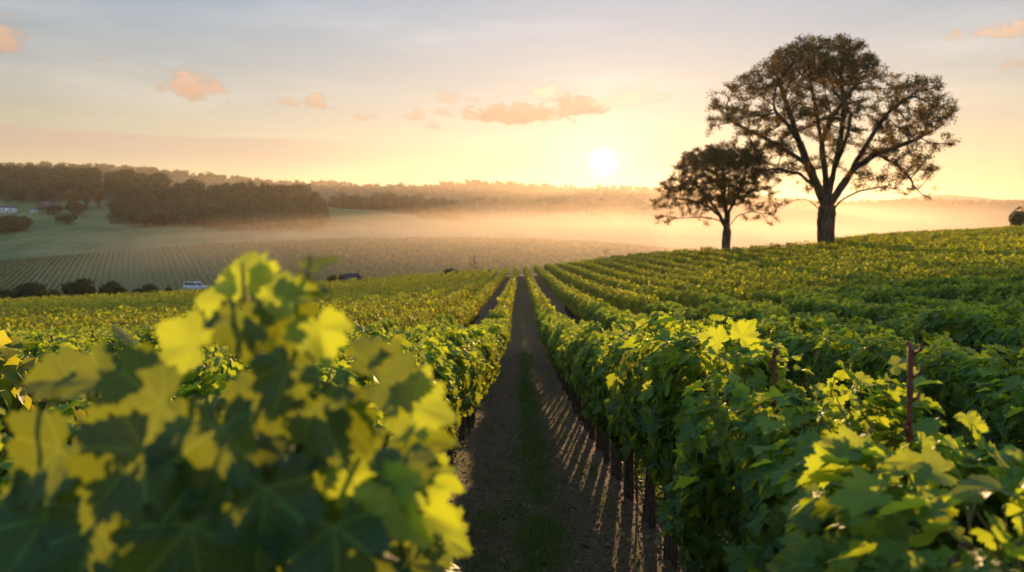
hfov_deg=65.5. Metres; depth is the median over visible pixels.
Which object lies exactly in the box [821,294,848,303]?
grapevine
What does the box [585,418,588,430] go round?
vine stake
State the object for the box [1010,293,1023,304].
grapevine
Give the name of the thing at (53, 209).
broadleaf tree
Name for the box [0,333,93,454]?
grapevine
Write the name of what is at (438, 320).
grapevine
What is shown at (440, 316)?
grapevine
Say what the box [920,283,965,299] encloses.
grapevine
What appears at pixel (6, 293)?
hedge bush
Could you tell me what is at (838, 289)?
grapevine
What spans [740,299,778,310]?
grapevine
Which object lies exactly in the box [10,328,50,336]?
grapevine
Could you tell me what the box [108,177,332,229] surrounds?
wood
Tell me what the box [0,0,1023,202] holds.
sky
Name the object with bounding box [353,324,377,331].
grapevine
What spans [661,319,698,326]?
grapevine
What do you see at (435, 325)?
grapevine
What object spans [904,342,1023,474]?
grapevine
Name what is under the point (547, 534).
grass
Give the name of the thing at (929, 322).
grapevine
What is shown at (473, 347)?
grapevine
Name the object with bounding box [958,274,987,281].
grapevine
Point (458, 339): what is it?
grapevine
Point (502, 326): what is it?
grapevine
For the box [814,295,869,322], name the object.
grapevine
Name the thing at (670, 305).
grapevine
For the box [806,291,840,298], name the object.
grapevine
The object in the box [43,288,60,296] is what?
hedge bush
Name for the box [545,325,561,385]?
grapevine
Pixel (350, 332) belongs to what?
grapevine
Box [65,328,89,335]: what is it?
grapevine
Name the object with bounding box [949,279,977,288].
grapevine
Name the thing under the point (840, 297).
grapevine
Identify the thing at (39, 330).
grapevine
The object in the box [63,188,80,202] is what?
broadleaf tree
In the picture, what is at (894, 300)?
grapevine
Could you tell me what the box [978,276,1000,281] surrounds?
grapevine
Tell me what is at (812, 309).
grapevine
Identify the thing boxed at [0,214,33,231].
broadleaf tree
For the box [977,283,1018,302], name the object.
grapevine
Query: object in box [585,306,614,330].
grapevine
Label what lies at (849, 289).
grapevine
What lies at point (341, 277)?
field bush
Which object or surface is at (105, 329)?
grapevine
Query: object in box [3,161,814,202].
wood
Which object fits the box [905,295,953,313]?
grapevine
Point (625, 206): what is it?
wood
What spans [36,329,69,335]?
grapevine
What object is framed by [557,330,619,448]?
grapevine
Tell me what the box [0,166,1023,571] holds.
ground
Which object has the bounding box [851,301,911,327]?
grapevine
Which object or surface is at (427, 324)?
grapevine
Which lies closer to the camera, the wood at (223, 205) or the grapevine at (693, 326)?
the grapevine at (693, 326)
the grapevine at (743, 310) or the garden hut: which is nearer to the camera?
the grapevine at (743, 310)
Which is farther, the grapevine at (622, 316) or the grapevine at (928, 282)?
the grapevine at (928, 282)
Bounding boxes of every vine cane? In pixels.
[628,331,637,506]
[768,347,778,506]
[903,341,922,552]
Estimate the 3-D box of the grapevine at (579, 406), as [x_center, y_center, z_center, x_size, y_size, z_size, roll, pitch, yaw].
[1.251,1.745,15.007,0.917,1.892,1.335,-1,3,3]
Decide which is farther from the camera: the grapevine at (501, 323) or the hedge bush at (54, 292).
the hedge bush at (54, 292)
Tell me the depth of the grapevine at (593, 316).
31.26 m
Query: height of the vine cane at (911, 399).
1.973 m
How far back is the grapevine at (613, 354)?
7.28 m
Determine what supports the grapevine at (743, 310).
on the ground at (96, 228)
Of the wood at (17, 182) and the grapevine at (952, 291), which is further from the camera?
the wood at (17, 182)
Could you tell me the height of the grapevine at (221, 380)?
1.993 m
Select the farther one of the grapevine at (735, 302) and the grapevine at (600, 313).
the grapevine at (600, 313)
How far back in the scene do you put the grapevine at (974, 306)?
13.76 m
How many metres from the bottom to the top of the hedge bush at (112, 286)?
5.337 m
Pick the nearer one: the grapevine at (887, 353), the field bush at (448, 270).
the grapevine at (887, 353)
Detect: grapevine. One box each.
[0,250,472,571]
[0,327,53,455]
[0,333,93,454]
[0,342,167,475]
[0,358,395,506]
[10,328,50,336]
[13,326,60,332]
[25,331,141,394]
[30,331,74,344]
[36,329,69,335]
[45,330,85,339]
[53,324,86,335]
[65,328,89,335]
[72,323,110,330]
[76,343,220,401]
[80,329,106,341]
[88,325,162,352]
[94,326,123,334]
[128,325,155,335]
[134,343,265,373]
[140,328,162,351]
[170,323,420,439]
[201,343,236,372]
[202,344,244,369]
[335,336,436,452]
[344,330,374,339]
[347,352,456,454]
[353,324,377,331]
[357,331,393,340]
[367,321,388,332]
[373,319,394,331]
[384,317,405,331]
[384,324,426,337]
[402,337,482,429]
[406,324,482,398]
[409,337,475,394]
[414,320,441,331]
[422,322,444,331]
[424,318,450,326]
[424,322,450,330]
[425,326,493,456]
[432,336,493,466]
[434,317,452,325]
[435,314,457,328]
[445,323,497,436]
[456,330,491,446]
[457,326,481,419]
[467,323,507,394]
[469,324,508,339]
[469,334,500,427]
[477,335,499,406]
[480,318,506,329]
[480,327,505,400]
[481,321,505,327]
[482,319,510,347]
[487,311,507,319]
[488,324,509,387]
[534,307,555,323]
[537,312,556,354]
[537,319,558,338]
[538,311,562,325]
[538,324,544,345]
[540,318,562,377]
[540,318,576,381]
[542,314,566,343]
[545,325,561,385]
[545,326,564,390]
[546,325,581,412]
[547,324,576,394]
[548,344,570,399]
[552,318,589,344]
[554,326,581,420]
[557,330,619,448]
[557,331,600,428]
[563,335,605,437]
[564,322,631,461]
[569,318,651,475]
[580,346,628,496]
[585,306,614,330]
[586,301,609,316]
[588,331,705,521]
[590,309,609,331]
[595,307,617,323]
[599,313,609,333]
[603,310,813,543]
[603,312,630,335]
[604,308,631,328]
[608,313,639,330]
[614,318,633,329]
[614,342,728,559]
[616,313,645,324]
[631,313,646,328]
[642,301,659,315]
[643,327,652,336]
[644,304,655,316]
[646,318,837,571]
[651,315,685,334]
[653,301,675,311]
[661,302,687,312]
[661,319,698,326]
[668,305,687,317]
[671,306,708,319]
[671,317,717,354]
[672,355,1023,571]
[688,324,714,332]
[689,309,725,324]
[695,301,737,323]
[700,295,709,306]
[703,292,731,305]
[709,295,738,312]
[715,307,740,324]
[718,311,742,325]
[722,298,744,311]
[724,318,812,380]
[728,304,777,325]
[730,300,745,305]
[739,301,762,308]
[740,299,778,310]
[744,304,789,326]
[755,314,835,410]
[758,289,785,303]
[761,304,781,310]
[766,424,1023,571]
[767,293,779,305]
[776,291,794,304]
[778,327,876,409]
[779,296,810,314]
[782,288,813,303]
[782,311,835,327]
[788,295,826,316]
[793,310,861,337]
[805,324,931,428]
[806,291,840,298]
[809,297,850,318]
[811,286,837,292]
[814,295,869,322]
[820,289,843,296]
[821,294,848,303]
[826,316,871,339]
[830,284,862,295]
[836,290,866,302]
[840,322,906,341]
[842,300,888,323]
[843,287,870,295]
[851,293,889,304]
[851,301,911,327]
[856,284,888,293]
[860,329,1023,539]
[862,285,911,305]
[870,314,956,344]
[875,304,929,329]
[877,294,924,316]
[884,279,913,289]
[891,286,917,300]
[903,277,930,289]
[904,286,938,298]
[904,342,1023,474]
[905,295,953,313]
[905,309,940,322]
[907,300,1022,411]
[918,276,947,290]
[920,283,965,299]
[926,298,973,311]
[932,275,969,288]
[936,281,982,301]
[940,303,1007,325]
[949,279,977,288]
[952,293,1003,308]
[956,283,1008,304]
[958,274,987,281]
[960,308,1023,400]
[976,277,1015,286]
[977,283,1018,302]
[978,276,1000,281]
[983,291,1023,308]
[983,299,1023,342]
[996,273,1019,283]
[1010,270,1023,283]
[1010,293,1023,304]
[1011,281,1023,295]
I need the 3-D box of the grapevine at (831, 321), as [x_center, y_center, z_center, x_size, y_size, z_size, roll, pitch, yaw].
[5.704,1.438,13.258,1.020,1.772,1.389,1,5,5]
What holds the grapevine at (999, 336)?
on the ground at (96, 228)
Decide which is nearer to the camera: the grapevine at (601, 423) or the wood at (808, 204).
the grapevine at (601, 423)
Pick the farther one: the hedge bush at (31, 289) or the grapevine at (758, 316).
the hedge bush at (31, 289)
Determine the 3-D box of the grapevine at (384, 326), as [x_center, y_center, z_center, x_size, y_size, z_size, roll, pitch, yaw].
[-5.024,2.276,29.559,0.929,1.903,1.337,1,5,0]
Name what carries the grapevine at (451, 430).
on the ground at (96, 228)
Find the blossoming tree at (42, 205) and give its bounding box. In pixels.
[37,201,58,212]
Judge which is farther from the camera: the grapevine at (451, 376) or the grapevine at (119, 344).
the grapevine at (119, 344)
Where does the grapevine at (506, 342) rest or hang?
on the ground at (96, 228)
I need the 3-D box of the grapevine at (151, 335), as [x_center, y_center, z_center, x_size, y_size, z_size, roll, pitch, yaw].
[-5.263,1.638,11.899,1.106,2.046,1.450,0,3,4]
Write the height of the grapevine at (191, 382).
2.037 m
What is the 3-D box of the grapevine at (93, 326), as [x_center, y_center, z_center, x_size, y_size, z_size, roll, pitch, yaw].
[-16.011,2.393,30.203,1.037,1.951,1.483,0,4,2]
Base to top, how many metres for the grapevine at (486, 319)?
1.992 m
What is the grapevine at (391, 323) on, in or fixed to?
on the ground at (96, 228)
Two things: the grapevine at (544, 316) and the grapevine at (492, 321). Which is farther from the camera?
the grapevine at (544, 316)
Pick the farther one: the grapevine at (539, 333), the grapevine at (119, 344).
the grapevine at (539, 333)
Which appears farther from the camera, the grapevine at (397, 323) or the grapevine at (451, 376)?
the grapevine at (397, 323)
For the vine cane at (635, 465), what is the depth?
7.82 m
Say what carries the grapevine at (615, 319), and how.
on the ground at (96, 228)
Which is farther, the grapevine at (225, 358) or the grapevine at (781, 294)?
the grapevine at (781, 294)
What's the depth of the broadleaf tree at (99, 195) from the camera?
773.21 m
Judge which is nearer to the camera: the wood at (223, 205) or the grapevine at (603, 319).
the grapevine at (603, 319)
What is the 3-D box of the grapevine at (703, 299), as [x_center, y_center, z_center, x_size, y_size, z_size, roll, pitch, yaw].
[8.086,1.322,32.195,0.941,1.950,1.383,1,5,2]
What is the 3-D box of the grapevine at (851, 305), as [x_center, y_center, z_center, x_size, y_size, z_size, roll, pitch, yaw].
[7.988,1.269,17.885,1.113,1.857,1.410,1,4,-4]
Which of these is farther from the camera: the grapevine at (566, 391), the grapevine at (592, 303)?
the grapevine at (592, 303)
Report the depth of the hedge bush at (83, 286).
165.07 m
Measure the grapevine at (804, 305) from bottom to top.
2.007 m
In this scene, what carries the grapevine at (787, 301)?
on the ground at (96, 228)
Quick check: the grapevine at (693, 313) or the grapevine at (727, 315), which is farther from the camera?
the grapevine at (693, 313)
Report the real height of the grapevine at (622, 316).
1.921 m
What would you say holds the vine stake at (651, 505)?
on the ground at (96, 228)
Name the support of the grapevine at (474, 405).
on the ground at (96, 228)
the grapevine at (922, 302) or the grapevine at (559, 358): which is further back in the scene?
the grapevine at (922, 302)
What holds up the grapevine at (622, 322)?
on the ground at (96, 228)
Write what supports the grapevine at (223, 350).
on the ground at (96, 228)
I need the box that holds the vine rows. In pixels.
[0,236,698,294]
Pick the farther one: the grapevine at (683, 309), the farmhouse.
the farmhouse
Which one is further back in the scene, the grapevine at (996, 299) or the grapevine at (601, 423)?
the grapevine at (996, 299)
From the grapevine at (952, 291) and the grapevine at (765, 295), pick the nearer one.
the grapevine at (952, 291)
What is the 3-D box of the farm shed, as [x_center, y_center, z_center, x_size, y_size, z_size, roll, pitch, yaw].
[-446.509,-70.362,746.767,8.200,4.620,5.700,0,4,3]
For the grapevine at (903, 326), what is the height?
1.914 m
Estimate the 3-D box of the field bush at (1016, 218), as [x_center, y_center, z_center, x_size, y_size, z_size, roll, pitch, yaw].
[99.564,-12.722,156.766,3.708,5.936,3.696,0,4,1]
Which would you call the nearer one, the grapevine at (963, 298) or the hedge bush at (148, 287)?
the grapevine at (963, 298)
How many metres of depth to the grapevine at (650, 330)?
18.55 m
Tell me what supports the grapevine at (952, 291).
on the ground at (96, 228)
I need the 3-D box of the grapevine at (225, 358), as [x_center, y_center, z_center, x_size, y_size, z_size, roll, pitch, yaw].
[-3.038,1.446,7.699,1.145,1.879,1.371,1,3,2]
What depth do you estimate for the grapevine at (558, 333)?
16.09 m
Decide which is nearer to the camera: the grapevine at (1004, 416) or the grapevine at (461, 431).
the grapevine at (1004, 416)
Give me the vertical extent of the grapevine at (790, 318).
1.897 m
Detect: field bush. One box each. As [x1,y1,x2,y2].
[326,274,336,281]
[337,273,344,280]
[442,268,458,273]
[1008,206,1023,225]
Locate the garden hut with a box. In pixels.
[344,273,358,280]
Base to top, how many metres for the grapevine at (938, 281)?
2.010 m
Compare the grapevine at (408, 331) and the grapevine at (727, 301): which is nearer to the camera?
the grapevine at (408, 331)
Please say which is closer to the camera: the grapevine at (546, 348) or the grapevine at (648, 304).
the grapevine at (546, 348)
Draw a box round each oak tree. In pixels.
[648,142,782,249]
[704,33,962,243]
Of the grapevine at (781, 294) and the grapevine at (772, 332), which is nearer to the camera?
the grapevine at (772, 332)
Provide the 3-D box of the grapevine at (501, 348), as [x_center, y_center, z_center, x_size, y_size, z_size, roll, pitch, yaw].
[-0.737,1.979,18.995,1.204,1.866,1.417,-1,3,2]
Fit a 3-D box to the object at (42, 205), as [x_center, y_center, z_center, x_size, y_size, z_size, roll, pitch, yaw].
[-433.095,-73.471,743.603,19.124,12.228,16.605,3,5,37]
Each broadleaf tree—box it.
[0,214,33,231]
[45,205,63,214]
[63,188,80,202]
[64,201,85,214]
[81,190,89,209]
[92,188,105,207]
[124,207,163,225]
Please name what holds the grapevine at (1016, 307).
on the ground at (96, 228)
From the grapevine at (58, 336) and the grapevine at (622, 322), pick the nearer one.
the grapevine at (58, 336)
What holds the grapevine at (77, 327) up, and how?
on the ground at (96, 228)
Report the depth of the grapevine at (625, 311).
27.25 m
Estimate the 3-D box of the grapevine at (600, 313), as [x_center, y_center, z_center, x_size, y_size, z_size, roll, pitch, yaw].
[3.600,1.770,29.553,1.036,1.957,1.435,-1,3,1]
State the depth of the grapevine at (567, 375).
12.61 m
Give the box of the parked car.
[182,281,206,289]
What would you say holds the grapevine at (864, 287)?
on the ground at (96, 228)
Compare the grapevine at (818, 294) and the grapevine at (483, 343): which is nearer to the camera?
the grapevine at (483, 343)
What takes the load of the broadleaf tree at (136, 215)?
on the ground at (96, 228)
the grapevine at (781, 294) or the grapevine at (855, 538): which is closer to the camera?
the grapevine at (855, 538)
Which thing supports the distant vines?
on the ground at (96, 228)
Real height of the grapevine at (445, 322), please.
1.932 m
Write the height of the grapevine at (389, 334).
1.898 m
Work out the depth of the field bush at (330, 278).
168.26 m
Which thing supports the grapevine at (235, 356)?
on the ground at (96, 228)
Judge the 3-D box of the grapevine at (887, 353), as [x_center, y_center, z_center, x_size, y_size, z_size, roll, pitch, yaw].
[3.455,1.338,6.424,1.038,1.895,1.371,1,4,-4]
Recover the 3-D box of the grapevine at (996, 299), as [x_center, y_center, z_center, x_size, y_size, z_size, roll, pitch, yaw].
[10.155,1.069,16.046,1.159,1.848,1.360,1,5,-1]
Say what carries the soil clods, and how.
on the ground at (96, 228)
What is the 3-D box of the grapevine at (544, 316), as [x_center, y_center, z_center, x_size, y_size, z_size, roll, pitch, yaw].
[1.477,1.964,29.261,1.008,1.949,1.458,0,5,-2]
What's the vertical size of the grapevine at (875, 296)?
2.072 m
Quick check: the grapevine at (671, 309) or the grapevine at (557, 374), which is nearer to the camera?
the grapevine at (557, 374)
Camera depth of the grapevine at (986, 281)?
24.01 m
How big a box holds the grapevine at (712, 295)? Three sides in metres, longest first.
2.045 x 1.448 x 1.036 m
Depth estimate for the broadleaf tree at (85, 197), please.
763.90 m
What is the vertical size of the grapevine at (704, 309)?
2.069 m
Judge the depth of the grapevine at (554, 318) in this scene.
24.95 m
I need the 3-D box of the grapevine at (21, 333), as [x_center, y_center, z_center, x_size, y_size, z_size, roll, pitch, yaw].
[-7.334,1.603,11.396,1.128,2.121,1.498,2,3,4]
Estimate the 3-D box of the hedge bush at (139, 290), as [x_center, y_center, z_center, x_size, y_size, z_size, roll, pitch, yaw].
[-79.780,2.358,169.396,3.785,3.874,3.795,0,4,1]
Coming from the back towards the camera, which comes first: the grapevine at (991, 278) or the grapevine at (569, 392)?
the grapevine at (991, 278)
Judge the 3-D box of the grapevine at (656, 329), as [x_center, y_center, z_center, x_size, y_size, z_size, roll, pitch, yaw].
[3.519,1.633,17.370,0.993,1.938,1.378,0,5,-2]
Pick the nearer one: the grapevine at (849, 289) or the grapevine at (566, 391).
the grapevine at (566, 391)
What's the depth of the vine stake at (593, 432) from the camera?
12.58 m
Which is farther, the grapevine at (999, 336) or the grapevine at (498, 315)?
the grapevine at (498, 315)
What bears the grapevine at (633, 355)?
on the ground at (96, 228)
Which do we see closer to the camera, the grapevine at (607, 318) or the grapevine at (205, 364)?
the grapevine at (205, 364)
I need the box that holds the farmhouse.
[0,204,16,212]
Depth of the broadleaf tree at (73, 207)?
736.15 m
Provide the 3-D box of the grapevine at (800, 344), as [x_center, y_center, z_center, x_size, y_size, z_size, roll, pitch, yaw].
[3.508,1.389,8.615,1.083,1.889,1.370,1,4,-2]
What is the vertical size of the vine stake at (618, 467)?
1.458 m
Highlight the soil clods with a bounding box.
[447,360,685,571]
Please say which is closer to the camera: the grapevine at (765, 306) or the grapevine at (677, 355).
the grapevine at (677, 355)
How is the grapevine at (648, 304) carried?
on the ground at (96, 228)
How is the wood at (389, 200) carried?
on the ground at (96, 228)
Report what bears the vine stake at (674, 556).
on the ground at (96, 228)
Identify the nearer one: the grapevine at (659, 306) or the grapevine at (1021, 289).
the grapevine at (1021, 289)
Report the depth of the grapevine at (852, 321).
14.07 m
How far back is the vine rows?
356.90 m
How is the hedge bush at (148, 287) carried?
on the ground at (96, 228)
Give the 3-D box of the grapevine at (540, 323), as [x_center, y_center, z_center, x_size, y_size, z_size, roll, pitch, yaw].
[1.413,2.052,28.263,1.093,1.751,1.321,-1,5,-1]
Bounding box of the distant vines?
[0,225,1023,471]
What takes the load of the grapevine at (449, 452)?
on the ground at (96, 228)
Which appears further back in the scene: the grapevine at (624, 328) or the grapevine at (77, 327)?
the grapevine at (77, 327)
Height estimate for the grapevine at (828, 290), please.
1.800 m
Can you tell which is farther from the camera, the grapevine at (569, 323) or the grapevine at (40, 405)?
the grapevine at (569, 323)
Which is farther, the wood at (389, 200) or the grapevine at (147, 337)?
the wood at (389, 200)
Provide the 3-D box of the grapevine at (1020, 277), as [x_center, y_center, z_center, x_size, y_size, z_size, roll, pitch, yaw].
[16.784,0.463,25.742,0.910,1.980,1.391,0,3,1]
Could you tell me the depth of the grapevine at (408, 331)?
21.07 m
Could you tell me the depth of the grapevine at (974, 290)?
20.69 m
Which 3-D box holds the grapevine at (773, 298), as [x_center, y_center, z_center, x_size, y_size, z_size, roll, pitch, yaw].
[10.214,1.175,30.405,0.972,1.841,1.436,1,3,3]
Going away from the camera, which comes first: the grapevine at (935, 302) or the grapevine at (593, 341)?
the grapevine at (593, 341)
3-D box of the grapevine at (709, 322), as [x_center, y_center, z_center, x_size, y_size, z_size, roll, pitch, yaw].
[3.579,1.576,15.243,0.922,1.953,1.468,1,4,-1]
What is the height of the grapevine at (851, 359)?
1.912 m
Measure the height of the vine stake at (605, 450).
1.437 m
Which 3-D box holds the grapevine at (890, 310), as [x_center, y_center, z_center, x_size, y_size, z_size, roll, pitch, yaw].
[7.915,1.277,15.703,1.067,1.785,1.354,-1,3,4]
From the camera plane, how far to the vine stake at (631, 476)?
8.16 m
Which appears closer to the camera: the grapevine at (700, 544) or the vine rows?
the grapevine at (700, 544)
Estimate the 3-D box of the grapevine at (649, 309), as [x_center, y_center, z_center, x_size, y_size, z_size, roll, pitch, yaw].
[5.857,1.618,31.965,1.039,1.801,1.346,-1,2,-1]
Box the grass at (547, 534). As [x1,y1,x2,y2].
[447,349,649,571]
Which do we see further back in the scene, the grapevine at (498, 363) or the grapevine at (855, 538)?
the grapevine at (498, 363)
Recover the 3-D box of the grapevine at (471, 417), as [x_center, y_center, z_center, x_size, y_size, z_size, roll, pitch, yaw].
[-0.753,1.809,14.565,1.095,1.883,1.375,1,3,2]
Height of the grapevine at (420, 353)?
1.899 m
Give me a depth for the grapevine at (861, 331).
12.05 m
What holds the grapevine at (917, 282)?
on the ground at (96, 228)
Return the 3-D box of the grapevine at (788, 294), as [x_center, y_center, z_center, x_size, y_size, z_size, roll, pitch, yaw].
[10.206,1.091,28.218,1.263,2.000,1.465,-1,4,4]
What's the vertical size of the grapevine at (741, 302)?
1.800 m
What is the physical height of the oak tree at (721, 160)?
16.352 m
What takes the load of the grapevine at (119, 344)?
on the ground at (96, 228)
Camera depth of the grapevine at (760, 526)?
2.92 m
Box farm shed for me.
[30,208,40,212]
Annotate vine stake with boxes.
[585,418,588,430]
[592,416,594,439]
[604,438,607,463]
[616,440,621,479]
[629,451,633,499]
[647,468,655,528]
[671,523,677,568]
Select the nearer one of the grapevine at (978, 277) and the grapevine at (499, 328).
the grapevine at (499, 328)
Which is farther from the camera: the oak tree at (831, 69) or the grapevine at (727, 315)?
the oak tree at (831, 69)
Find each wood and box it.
[0,163,172,199]
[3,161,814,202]
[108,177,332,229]
[328,191,462,217]
[408,194,664,216]
[795,197,1023,209]
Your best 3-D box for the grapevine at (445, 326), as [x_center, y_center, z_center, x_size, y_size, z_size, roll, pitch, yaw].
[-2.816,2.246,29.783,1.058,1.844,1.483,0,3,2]
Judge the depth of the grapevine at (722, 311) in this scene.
21.00 m
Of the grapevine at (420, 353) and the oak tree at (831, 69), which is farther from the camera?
the oak tree at (831, 69)
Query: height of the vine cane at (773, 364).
1.874 m
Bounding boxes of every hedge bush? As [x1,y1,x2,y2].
[0,288,14,299]
[11,281,46,299]
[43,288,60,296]
[54,214,77,223]
[61,278,97,296]
[97,280,127,294]
[128,288,146,293]
[142,284,159,292]
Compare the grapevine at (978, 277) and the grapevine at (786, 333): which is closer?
the grapevine at (786, 333)
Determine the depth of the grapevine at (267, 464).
1.04 m
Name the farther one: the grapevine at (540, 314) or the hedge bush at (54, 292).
the hedge bush at (54, 292)
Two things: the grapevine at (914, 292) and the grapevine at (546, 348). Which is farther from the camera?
the grapevine at (914, 292)
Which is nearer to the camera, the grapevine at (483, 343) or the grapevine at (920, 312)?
the grapevine at (483, 343)
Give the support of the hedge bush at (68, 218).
on the ground at (96, 228)
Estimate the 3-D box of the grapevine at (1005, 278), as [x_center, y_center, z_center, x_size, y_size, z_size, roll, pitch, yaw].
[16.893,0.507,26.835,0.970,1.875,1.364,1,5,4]
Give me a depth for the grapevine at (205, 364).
7.00 m
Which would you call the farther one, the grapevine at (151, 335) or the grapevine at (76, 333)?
the grapevine at (76, 333)
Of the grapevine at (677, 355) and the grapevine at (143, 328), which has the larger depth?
the grapevine at (143, 328)
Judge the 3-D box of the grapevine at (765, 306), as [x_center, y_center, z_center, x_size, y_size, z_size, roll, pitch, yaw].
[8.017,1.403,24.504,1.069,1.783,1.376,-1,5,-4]
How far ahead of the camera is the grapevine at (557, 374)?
23.84 m
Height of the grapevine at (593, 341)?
1.994 m
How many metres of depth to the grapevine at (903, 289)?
25.16 m
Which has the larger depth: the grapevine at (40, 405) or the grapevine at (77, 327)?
the grapevine at (77, 327)
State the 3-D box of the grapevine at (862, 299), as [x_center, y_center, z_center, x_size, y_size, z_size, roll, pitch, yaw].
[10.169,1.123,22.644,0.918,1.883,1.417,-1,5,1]
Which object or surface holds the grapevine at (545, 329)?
on the ground at (96, 228)
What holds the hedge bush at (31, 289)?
on the ground at (96, 228)
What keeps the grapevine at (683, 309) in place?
on the ground at (96, 228)
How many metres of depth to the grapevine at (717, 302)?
30.09 m
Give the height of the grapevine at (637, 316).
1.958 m
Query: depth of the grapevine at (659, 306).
29.76 m
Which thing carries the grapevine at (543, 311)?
on the ground at (96, 228)

